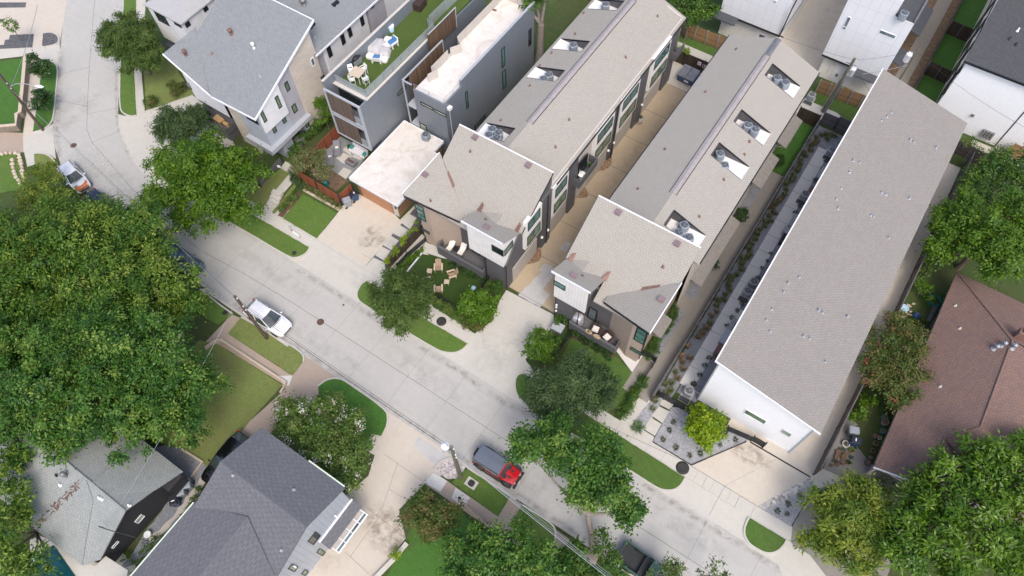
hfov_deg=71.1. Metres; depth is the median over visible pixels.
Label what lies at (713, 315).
ornamental grass
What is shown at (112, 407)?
broad tree
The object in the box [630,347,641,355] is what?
window
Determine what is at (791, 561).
driveway
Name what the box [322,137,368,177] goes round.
courtyard
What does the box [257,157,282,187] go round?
plank fence
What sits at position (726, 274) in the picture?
boundary fence
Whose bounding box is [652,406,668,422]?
paving slab
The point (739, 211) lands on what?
shrub
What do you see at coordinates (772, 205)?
ornamental grass
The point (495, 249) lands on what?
window
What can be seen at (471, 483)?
utility box cover
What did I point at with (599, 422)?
driveway joint
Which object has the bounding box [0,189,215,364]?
broad tree
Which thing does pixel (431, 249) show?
footpath
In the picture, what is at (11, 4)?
gravel bed
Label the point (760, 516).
footpath
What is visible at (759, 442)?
sliding gate
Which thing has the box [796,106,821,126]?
plank fence
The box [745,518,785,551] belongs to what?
verge
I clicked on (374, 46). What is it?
covered sofa
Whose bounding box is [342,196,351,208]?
wheelie bin
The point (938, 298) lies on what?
hose reel
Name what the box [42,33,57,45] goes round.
gravel island
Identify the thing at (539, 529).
verge
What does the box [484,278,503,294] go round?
shrub
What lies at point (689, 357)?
ornamental grass
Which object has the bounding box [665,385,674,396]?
ornamental grass
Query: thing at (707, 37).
board fence
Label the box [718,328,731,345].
storage chest
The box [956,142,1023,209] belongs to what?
broad tree
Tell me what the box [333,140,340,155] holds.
sun lounger
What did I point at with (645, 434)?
paving slab
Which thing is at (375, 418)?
verge
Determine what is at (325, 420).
flowering tree
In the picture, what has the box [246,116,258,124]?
window
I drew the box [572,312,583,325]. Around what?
covered grill
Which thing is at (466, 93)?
window
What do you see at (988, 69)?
tall white house
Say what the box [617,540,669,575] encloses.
pickup truck
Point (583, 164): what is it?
window
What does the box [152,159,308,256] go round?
verge
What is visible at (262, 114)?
window
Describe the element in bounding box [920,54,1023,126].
overhead wire
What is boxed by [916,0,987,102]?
lawn
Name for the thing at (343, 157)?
paving slab
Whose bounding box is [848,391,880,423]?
shrub
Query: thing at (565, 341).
rail fence
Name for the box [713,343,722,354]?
box bench
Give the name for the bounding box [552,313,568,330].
shrub
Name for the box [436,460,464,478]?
gravel island
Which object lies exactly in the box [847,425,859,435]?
wheelie bin
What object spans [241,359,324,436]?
driveway
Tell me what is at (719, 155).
ac condenser
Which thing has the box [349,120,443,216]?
garage
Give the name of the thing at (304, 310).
road joint
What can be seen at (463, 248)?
porch lounger
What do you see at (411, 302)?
street tree
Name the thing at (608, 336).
porch chair
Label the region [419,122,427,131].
window
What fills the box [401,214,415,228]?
paving slab
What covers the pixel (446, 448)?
utility pole
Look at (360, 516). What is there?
garage door
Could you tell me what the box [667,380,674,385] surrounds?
ornamental grass
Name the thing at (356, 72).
terrace table
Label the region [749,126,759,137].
ac condenser
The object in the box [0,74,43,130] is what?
utility pole
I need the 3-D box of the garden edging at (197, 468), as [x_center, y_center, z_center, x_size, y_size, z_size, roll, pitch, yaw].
[-27.476,14.769,60.778,2.563,0.220,1.592,30,66,16]
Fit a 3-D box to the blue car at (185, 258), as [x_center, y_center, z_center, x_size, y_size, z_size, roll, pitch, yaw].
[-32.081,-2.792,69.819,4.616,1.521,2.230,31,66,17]
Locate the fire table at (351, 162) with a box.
[345,157,357,167]
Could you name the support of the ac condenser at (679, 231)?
on the town house row at (633, 251)
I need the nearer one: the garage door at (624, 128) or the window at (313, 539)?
the window at (313, 539)
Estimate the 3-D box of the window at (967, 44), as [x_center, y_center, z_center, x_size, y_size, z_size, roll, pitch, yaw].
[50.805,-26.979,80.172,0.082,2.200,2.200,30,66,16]
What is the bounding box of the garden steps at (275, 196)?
[268,189,283,205]
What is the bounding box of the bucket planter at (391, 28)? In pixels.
[388,24,393,32]
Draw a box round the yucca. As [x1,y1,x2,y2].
[631,418,645,433]
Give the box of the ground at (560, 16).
[0,0,971,575]
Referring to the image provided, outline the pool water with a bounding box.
[34,545,74,575]
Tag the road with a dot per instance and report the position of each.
(675, 526)
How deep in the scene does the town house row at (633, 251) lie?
63.56 m
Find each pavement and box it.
[0,0,66,48]
[0,42,59,65]
[118,113,248,234]
[231,197,792,564]
[373,205,421,255]
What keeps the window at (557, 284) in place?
in the town house row at (633, 251)
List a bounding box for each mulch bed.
[278,192,301,217]
[528,247,540,263]
[570,335,615,356]
[577,187,587,197]
[597,157,611,171]
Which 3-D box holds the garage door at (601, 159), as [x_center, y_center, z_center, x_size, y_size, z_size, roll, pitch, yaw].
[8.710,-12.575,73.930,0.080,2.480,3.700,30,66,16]
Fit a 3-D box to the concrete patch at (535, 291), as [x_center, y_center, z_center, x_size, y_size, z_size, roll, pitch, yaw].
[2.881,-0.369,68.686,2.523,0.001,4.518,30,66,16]
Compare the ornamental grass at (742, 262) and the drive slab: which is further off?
the drive slab
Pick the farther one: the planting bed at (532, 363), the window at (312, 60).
the window at (312, 60)
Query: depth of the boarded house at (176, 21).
77.50 m
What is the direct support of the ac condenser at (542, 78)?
on the town house row at (500, 208)
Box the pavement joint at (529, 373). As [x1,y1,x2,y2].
[277,216,790,541]
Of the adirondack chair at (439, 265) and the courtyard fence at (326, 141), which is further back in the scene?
the courtyard fence at (326, 141)
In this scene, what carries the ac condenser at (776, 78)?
on the town house row at (633, 251)
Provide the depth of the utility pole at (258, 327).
62.49 m
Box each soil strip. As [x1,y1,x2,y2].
[887,0,936,75]
[907,0,961,88]
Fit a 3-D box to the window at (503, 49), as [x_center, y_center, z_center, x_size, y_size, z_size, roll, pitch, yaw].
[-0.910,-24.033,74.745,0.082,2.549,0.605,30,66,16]
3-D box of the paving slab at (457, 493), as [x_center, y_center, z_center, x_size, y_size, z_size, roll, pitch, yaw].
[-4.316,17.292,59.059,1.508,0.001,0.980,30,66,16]
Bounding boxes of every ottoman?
[366,52,371,59]
[381,56,388,62]
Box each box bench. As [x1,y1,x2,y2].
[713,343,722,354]
[778,234,786,245]
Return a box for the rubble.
[897,295,914,316]
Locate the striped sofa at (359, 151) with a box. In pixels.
[348,142,367,159]
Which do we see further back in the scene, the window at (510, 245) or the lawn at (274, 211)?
the lawn at (274, 211)
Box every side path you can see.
[390,234,425,268]
[656,171,782,369]
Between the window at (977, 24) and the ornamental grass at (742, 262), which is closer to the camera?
the ornamental grass at (742, 262)
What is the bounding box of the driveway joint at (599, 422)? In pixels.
[345,254,776,573]
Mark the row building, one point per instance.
(788, 354)
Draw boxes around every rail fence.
[396,236,426,266]
[431,291,457,308]
[481,275,488,287]
[553,331,571,358]
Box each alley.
[509,84,685,313]
[666,61,699,91]
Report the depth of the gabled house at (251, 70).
70.99 m
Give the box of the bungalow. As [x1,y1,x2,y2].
[865,271,1023,528]
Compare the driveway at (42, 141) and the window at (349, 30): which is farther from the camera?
the driveway at (42, 141)
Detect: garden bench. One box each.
[727,317,736,329]
[788,213,797,227]
[816,166,825,179]
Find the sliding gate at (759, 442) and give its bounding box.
[750,435,767,447]
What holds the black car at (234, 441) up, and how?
on the driveway at (307, 378)
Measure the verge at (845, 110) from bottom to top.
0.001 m
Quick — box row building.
[697,68,966,452]
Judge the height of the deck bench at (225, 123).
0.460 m
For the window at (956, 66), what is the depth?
78.59 m
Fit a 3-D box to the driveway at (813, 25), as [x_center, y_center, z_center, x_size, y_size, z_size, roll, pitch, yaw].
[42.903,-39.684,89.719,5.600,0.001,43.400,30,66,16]
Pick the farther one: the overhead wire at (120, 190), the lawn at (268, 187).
the lawn at (268, 187)
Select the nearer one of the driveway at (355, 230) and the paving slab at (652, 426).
the paving slab at (652, 426)
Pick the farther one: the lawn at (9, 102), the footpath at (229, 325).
the lawn at (9, 102)
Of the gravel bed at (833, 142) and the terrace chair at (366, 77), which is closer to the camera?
the terrace chair at (366, 77)
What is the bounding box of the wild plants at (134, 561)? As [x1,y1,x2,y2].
[120,499,194,574]
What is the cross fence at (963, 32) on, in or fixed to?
on the lawn at (949, 49)
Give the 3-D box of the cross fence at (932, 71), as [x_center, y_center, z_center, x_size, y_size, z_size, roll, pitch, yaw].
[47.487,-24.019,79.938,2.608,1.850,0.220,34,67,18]
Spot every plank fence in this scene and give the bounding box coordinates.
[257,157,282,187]
[386,225,422,267]
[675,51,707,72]
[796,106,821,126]
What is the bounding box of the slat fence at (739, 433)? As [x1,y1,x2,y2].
[723,424,754,441]
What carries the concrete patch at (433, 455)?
on the driveway at (374, 548)
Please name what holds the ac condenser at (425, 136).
on the garage
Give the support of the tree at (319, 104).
on the ground at (560, 16)
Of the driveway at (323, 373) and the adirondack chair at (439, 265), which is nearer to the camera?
the driveway at (323, 373)
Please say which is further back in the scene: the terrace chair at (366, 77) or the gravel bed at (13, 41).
the gravel bed at (13, 41)
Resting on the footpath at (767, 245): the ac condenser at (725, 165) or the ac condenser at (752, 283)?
the ac condenser at (752, 283)
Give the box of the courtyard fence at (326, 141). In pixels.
[293,127,353,205]
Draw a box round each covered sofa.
[368,38,384,54]
[379,46,391,57]
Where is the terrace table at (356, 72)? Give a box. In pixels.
[348,66,365,84]
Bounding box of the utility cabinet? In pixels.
[551,323,564,335]
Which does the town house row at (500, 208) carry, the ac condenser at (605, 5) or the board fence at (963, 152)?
the ac condenser at (605, 5)
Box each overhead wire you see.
[4,80,233,295]
[12,5,37,83]
[12,90,228,292]
[105,302,235,527]
[238,299,448,445]
[242,304,439,442]
[455,453,605,573]
[456,451,611,575]
[456,456,605,575]
[743,21,852,59]
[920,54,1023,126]
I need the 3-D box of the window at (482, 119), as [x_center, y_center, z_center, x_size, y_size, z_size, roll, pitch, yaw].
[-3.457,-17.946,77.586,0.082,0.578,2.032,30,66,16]
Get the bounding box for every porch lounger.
[445,240,455,250]
[456,242,467,257]
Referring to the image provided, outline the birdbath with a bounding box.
[901,304,908,312]
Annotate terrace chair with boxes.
[347,63,352,76]
[347,75,355,86]
[359,63,367,74]
[361,74,369,85]
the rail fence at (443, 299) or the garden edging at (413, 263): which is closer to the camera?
the rail fence at (443, 299)
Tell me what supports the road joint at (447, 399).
on the road
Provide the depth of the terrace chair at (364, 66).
70.02 m
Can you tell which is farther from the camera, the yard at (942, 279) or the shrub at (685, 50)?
the shrub at (685, 50)
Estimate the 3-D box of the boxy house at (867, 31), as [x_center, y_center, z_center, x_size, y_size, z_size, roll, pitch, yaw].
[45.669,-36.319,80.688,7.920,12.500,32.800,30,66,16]
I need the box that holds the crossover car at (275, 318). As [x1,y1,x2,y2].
[242,298,291,337]
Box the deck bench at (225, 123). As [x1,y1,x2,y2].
[220,120,228,127]
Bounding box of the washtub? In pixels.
[913,312,920,318]
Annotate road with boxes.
[53,0,781,575]
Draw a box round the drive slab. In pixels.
[971,140,1017,165]
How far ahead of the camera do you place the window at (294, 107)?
73.56 m
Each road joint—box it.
[58,2,714,575]
[216,269,760,574]
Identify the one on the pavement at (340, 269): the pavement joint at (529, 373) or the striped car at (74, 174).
the pavement joint at (529, 373)
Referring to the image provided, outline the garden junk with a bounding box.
[143,530,154,544]
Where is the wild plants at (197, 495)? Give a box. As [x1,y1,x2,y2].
[188,485,202,502]
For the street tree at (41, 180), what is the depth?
69.16 m
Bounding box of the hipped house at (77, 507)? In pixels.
[0,365,194,575]
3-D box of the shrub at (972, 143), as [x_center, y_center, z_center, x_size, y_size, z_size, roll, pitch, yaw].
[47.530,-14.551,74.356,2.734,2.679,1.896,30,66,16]
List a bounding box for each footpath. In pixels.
[23,54,40,136]
[24,152,34,166]
[134,0,145,72]
[134,73,144,113]
[206,315,289,385]
[264,202,275,211]
[276,161,292,192]
[422,242,446,258]
[425,472,535,548]
[499,497,521,524]
[555,530,598,564]
[617,348,653,371]
[619,398,649,430]
[623,356,666,401]
[680,147,825,393]
[733,500,791,539]
[895,0,951,83]
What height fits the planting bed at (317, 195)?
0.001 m
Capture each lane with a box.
[677,42,712,61]
[797,100,841,119]
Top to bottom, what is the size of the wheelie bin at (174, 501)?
1.125 m
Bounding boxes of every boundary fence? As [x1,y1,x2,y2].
[650,120,820,400]
[812,151,975,475]
[915,0,962,88]
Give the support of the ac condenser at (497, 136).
on the town house row at (500, 208)
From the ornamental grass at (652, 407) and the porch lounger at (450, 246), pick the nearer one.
the ornamental grass at (652, 407)
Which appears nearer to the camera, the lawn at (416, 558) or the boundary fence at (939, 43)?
the lawn at (416, 558)
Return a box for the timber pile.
[925,305,938,327]
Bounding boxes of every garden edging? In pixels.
[181,448,203,477]
[303,189,339,210]
[374,542,408,575]
[407,253,421,270]
[653,442,745,464]
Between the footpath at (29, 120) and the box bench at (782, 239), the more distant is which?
the footpath at (29, 120)
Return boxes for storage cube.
[412,0,426,12]
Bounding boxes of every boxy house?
[713,0,807,39]
[818,0,933,95]
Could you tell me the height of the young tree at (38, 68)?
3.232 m
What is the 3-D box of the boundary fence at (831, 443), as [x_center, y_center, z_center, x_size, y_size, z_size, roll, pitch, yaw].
[36.184,0.842,66.337,0.298,1.950,39.367,31,66,17]
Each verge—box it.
[33,62,56,131]
[34,154,56,171]
[120,0,135,114]
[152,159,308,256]
[190,290,231,325]
[228,318,302,374]
[318,379,386,435]
[358,281,466,351]
[452,469,509,515]
[511,506,554,544]
[516,374,684,488]
[678,34,858,120]
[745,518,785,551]
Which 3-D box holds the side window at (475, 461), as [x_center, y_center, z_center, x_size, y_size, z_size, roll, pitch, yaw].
[-2.129,14.812,58.797,2.100,0.420,0.052,29,65,16]
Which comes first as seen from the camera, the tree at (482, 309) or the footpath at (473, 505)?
the footpath at (473, 505)
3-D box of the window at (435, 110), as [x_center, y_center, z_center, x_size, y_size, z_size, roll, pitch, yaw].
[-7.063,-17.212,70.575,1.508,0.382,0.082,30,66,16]
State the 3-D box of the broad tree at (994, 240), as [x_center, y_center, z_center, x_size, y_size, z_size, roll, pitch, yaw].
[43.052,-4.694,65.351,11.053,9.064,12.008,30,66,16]
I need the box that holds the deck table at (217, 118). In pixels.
[213,114,224,126]
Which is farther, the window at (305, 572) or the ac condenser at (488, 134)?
the ac condenser at (488, 134)
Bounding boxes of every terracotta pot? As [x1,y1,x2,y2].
[841,454,846,459]
[842,440,849,447]
[848,447,855,452]
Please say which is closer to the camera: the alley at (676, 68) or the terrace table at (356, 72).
the terrace table at (356, 72)
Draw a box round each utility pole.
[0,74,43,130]
[233,295,268,339]
[441,441,462,479]
[820,57,856,112]
[899,48,919,79]
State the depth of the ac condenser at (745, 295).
67.32 m
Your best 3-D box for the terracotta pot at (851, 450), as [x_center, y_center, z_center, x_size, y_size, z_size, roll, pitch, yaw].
[28.516,13.576,60.160,0.673,0.639,0.579,37,68,19]
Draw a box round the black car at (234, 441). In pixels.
[201,430,248,482]
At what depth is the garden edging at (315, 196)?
73.84 m
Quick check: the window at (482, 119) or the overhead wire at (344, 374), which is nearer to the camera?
the overhead wire at (344, 374)
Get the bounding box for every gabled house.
[130,428,367,575]
[162,0,330,157]
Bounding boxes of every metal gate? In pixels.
[643,350,656,361]
[657,390,689,412]
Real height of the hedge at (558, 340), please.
1.040 m
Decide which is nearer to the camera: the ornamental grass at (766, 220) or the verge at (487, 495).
the verge at (487, 495)
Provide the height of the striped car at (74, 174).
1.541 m
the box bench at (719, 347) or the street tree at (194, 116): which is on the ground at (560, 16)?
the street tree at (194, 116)
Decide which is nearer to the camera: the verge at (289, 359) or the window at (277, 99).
the verge at (289, 359)
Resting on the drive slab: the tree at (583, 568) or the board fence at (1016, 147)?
the board fence at (1016, 147)
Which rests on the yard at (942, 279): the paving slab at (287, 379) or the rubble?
the rubble
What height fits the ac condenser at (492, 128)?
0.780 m
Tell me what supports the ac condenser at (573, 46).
on the town house row at (500, 208)
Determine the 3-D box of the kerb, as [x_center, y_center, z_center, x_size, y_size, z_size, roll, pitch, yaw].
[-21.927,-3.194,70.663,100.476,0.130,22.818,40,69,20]
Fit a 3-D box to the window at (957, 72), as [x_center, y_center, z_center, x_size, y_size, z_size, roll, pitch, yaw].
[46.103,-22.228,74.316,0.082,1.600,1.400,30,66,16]
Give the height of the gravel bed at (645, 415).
0.001 m
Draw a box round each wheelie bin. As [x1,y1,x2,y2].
[168,495,181,506]
[177,488,187,496]
[184,477,194,489]
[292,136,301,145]
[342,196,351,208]
[349,190,358,202]
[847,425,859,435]
[849,435,861,448]
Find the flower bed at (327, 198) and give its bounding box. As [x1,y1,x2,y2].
[302,185,342,210]
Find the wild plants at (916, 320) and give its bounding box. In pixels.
[895,316,930,346]
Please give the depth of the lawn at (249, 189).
74.84 m
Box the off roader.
[472,444,523,488]
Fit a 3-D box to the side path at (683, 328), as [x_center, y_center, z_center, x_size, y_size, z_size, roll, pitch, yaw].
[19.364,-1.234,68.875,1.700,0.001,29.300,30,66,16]
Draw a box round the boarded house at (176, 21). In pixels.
[143,0,215,49]
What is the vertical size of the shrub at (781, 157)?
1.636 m
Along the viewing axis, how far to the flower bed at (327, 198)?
73.71 m
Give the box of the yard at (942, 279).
[807,138,1023,575]
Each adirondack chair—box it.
[434,258,442,272]
[434,284,442,293]
[446,268,458,279]
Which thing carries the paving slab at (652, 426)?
on the gravel bed at (645, 415)
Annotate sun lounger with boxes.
[326,149,333,164]
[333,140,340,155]
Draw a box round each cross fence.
[924,61,953,83]
[946,20,974,41]
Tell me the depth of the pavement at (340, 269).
64.54 m
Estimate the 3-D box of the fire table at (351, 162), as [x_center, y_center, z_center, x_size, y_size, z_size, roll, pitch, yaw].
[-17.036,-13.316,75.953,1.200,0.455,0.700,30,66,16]
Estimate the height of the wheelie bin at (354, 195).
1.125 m
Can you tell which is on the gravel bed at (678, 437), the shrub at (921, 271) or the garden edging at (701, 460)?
the garden edging at (701, 460)
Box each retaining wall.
[0,54,30,132]
[205,339,286,393]
[459,500,491,532]
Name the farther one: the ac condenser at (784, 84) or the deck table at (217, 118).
the deck table at (217, 118)
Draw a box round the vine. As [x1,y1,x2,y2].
[383,220,419,264]
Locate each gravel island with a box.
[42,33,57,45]
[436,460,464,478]
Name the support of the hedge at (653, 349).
on the gravel bed at (748, 200)
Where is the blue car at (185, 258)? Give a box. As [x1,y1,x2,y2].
[165,243,204,276]
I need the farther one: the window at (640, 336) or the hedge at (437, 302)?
the hedge at (437, 302)
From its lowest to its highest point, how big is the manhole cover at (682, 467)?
0.046 m
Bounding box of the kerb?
[33,0,786,553]
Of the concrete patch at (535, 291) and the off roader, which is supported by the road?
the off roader
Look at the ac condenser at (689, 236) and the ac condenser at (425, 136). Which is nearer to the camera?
the ac condenser at (689, 236)
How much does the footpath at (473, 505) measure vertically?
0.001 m
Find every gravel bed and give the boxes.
[0,2,25,7]
[0,34,33,48]
[122,445,205,567]
[368,208,421,268]
[630,397,661,433]
[646,184,759,356]
[653,406,746,463]
[677,384,698,402]
[694,323,736,392]
[740,232,786,310]
[764,481,813,526]
[796,160,828,218]
[815,126,843,149]
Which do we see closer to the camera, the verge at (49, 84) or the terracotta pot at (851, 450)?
the terracotta pot at (851, 450)
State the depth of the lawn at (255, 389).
63.50 m
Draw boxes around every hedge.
[286,165,306,187]
[287,113,329,157]
[394,246,424,269]
[429,295,469,324]
[448,260,486,280]
[460,314,492,332]
[542,335,563,363]
[569,328,613,360]
[616,372,651,420]
[642,339,660,360]
[650,304,679,344]
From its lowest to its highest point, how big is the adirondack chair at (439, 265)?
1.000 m
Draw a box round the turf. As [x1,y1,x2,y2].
[409,254,483,305]
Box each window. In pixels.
[134,514,144,523]
[154,11,169,25]
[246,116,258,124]
[260,110,267,122]
[275,95,281,108]
[284,81,289,91]
[288,564,297,571]
[291,103,297,113]
[301,569,308,575]
[307,531,320,545]
[310,57,315,66]
[316,548,325,556]
[326,46,332,57]
[338,88,363,110]
[340,33,345,45]
[347,26,352,37]
[360,15,364,25]
[414,203,425,221]
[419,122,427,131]
[420,101,432,110]
[434,109,446,117]
[465,91,468,108]
[474,114,485,129]
[475,461,496,475]
[491,245,503,256]
[501,46,504,67]
[502,69,506,88]
[504,240,512,255]
[528,28,531,46]
[553,280,565,290]
[578,153,587,177]
[587,306,597,321]
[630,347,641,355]
[633,327,646,344]
[743,409,766,424]
[781,429,791,436]
[842,16,850,29]
[879,30,895,38]
[936,78,951,102]
[947,56,962,81]
[951,64,962,82]
[958,34,973,59]
[962,40,974,59]
[969,14,983,38]
[973,18,985,37]
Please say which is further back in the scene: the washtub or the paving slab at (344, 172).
the paving slab at (344, 172)
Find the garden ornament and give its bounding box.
[322,180,328,186]
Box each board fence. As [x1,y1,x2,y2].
[680,23,725,48]
[815,79,865,107]
[819,111,851,133]
[953,140,1017,182]
[997,143,1023,162]
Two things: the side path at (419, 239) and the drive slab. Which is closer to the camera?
the side path at (419, 239)
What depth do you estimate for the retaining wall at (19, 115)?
80.18 m
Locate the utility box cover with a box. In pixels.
[464,476,478,489]
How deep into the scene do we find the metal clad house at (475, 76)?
73.33 m
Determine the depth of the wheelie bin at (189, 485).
59.08 m
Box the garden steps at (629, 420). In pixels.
[623,413,634,424]
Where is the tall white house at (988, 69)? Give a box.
[936,0,1023,148]
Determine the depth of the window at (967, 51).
75.93 m
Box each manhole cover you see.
[317,319,323,324]
[436,317,446,325]
[676,461,688,474]
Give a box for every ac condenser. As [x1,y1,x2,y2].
[421,131,430,141]
[485,131,492,137]
[488,125,495,134]
[492,134,501,140]
[494,129,502,139]
[539,75,547,81]
[544,71,553,80]
[569,42,577,50]
[601,1,609,9]
[674,228,683,236]
[678,220,689,232]
[678,386,694,404]
[683,233,693,241]
[714,150,724,160]
[720,161,728,168]
[737,286,752,303]
[742,121,752,132]
[744,277,758,294]
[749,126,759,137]
[772,74,781,84]
[779,79,790,89]
[795,190,809,205]
[802,91,815,105]
[822,146,835,160]
[897,10,909,21]
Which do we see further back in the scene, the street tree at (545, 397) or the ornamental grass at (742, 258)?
the ornamental grass at (742, 258)
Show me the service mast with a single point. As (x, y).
(123, 534)
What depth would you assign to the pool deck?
57.19 m
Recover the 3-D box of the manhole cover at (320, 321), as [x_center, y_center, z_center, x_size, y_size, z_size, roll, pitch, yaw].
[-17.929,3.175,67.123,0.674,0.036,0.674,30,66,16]
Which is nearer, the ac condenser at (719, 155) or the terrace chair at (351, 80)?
the ac condenser at (719, 155)
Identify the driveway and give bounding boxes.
[0,123,55,158]
[23,124,55,157]
[145,95,234,155]
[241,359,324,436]
[282,356,335,388]
[308,417,435,575]
[317,194,390,265]
[369,411,461,475]
[468,290,554,374]
[691,445,837,505]
[727,163,960,484]
[776,542,825,575]
[781,0,847,70]
[791,418,899,575]
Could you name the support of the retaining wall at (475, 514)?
on the ground at (560, 16)
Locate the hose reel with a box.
[927,294,943,307]
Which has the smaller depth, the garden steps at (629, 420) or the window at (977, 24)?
the garden steps at (629, 420)
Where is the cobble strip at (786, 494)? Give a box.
[758,478,812,508]
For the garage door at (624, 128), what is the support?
in the town house row at (500, 208)
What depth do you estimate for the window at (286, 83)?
71.02 m
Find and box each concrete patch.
[413,437,450,466]
[519,263,552,306]
[560,242,570,252]
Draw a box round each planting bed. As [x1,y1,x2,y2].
[298,186,341,208]
[399,250,420,270]
[432,292,502,332]
[444,258,484,282]
[526,329,568,371]
[660,130,818,397]
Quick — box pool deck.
[30,536,135,575]
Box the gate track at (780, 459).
[750,442,810,476]
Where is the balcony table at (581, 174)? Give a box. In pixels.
[578,171,584,179]
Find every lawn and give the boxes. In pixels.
[0,59,22,123]
[0,154,22,192]
[0,499,32,547]
[144,42,193,109]
[150,340,281,466]
[222,174,282,203]
[249,168,287,205]
[272,185,295,213]
[283,194,336,237]
[387,504,477,575]
[554,338,631,408]
[773,123,812,175]
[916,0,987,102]
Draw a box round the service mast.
[98,526,149,541]
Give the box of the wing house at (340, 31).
[276,0,405,75]
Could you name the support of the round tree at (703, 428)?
on the gravel bed at (678, 437)
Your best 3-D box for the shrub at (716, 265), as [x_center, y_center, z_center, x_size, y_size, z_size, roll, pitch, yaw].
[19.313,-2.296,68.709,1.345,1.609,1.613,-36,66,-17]
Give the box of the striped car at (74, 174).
[56,159,91,193]
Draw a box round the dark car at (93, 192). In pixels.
[82,188,120,213]
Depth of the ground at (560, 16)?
74.23 m
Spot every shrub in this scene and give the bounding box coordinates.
[142,95,158,108]
[166,79,187,97]
[275,202,287,212]
[281,196,295,204]
[288,190,298,200]
[387,543,401,561]
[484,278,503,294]
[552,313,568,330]
[677,44,690,54]
[712,260,719,269]
[733,207,749,222]
[775,153,785,168]
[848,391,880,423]
[872,473,904,501]
[881,484,893,498]
[910,275,936,302]
[915,259,937,277]
[960,135,983,155]
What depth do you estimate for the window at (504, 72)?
77.42 m
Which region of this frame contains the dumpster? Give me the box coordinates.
[677,64,699,85]
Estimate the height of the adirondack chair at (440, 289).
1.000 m
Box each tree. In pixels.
[0,17,21,40]
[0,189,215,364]
[0,293,235,469]
[0,437,61,575]
[4,159,78,229]
[24,87,54,110]
[25,50,54,78]
[91,7,166,76]
[136,122,275,240]
[144,100,210,151]
[266,387,377,502]
[289,145,335,182]
[310,95,331,129]
[362,264,435,341]
[393,483,467,548]
[434,510,576,575]
[453,285,502,325]
[498,407,651,554]
[515,345,624,428]
[518,0,555,64]
[518,324,556,363]
[557,535,602,575]
[589,524,629,575]
[645,551,687,575]
[665,0,723,39]
[681,402,729,457]
[695,555,730,575]
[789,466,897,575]
[855,307,936,414]
[873,425,1023,575]
[915,184,1023,291]
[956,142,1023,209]
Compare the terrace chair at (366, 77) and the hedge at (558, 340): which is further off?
the terrace chair at (366, 77)
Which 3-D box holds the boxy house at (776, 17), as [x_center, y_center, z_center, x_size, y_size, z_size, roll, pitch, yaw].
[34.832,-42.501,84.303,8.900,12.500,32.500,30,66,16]
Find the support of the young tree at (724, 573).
on the ground at (560, 16)
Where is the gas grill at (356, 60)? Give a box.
[351,54,362,66]
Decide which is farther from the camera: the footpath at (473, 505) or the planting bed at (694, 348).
the planting bed at (694, 348)
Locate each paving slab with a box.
[279,375,291,385]
[336,153,350,163]
[338,168,350,178]
[343,146,353,157]
[366,258,384,273]
[376,247,389,259]
[383,236,398,249]
[393,225,407,237]
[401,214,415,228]
[425,472,446,491]
[451,488,469,507]
[641,430,653,440]
[644,418,660,435]
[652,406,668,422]
[660,399,672,408]
[675,295,692,311]
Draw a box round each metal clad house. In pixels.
[321,0,484,150]
[402,0,534,154]
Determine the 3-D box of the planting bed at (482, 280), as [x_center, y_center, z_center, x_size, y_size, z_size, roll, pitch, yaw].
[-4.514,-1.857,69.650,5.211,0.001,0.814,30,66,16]
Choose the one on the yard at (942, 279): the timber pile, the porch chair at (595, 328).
the timber pile
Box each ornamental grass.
[649,404,655,413]
[661,381,668,387]
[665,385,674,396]
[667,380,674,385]
[674,373,681,381]
[678,364,688,372]
[679,358,687,363]
[686,354,694,361]
[694,332,703,340]
[698,328,706,336]
[701,323,712,331]
[707,311,716,319]
[714,296,721,303]
[734,271,740,276]
[737,260,745,265]
[739,253,748,262]
[745,244,752,251]
[762,216,769,225]
[768,202,776,211]
[776,195,784,203]
[783,179,789,186]
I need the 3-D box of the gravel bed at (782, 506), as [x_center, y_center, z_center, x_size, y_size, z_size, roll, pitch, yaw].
[23.128,17.778,58.293,5.077,0.001,2.158,-24,63,-12]
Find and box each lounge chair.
[371,53,381,63]
[386,34,398,48]
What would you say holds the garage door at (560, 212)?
in the town house row at (500, 208)
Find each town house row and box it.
[402,0,687,289]
[551,35,819,361]
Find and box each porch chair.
[590,322,600,333]
[601,330,613,341]
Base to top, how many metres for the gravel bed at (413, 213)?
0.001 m
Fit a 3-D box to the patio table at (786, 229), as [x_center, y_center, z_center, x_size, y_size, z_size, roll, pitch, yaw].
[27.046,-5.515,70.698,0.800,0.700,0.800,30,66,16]
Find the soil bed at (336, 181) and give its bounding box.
[310,164,347,191]
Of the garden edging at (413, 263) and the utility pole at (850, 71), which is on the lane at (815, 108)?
the utility pole at (850, 71)
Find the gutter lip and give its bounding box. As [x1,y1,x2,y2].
[311,269,745,542]
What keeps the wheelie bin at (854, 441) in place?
on the driveway at (858, 464)
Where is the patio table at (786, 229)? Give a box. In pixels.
[781,225,790,233]
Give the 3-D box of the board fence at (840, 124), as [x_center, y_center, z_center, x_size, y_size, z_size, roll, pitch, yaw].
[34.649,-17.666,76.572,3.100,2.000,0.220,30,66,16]
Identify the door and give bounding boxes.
[332,509,367,553]
[353,57,361,65]
[360,186,393,213]
[512,238,536,281]
[550,200,565,232]
[586,147,606,185]
[613,114,631,149]
[641,76,660,112]
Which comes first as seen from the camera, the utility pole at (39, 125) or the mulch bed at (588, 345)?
the mulch bed at (588, 345)

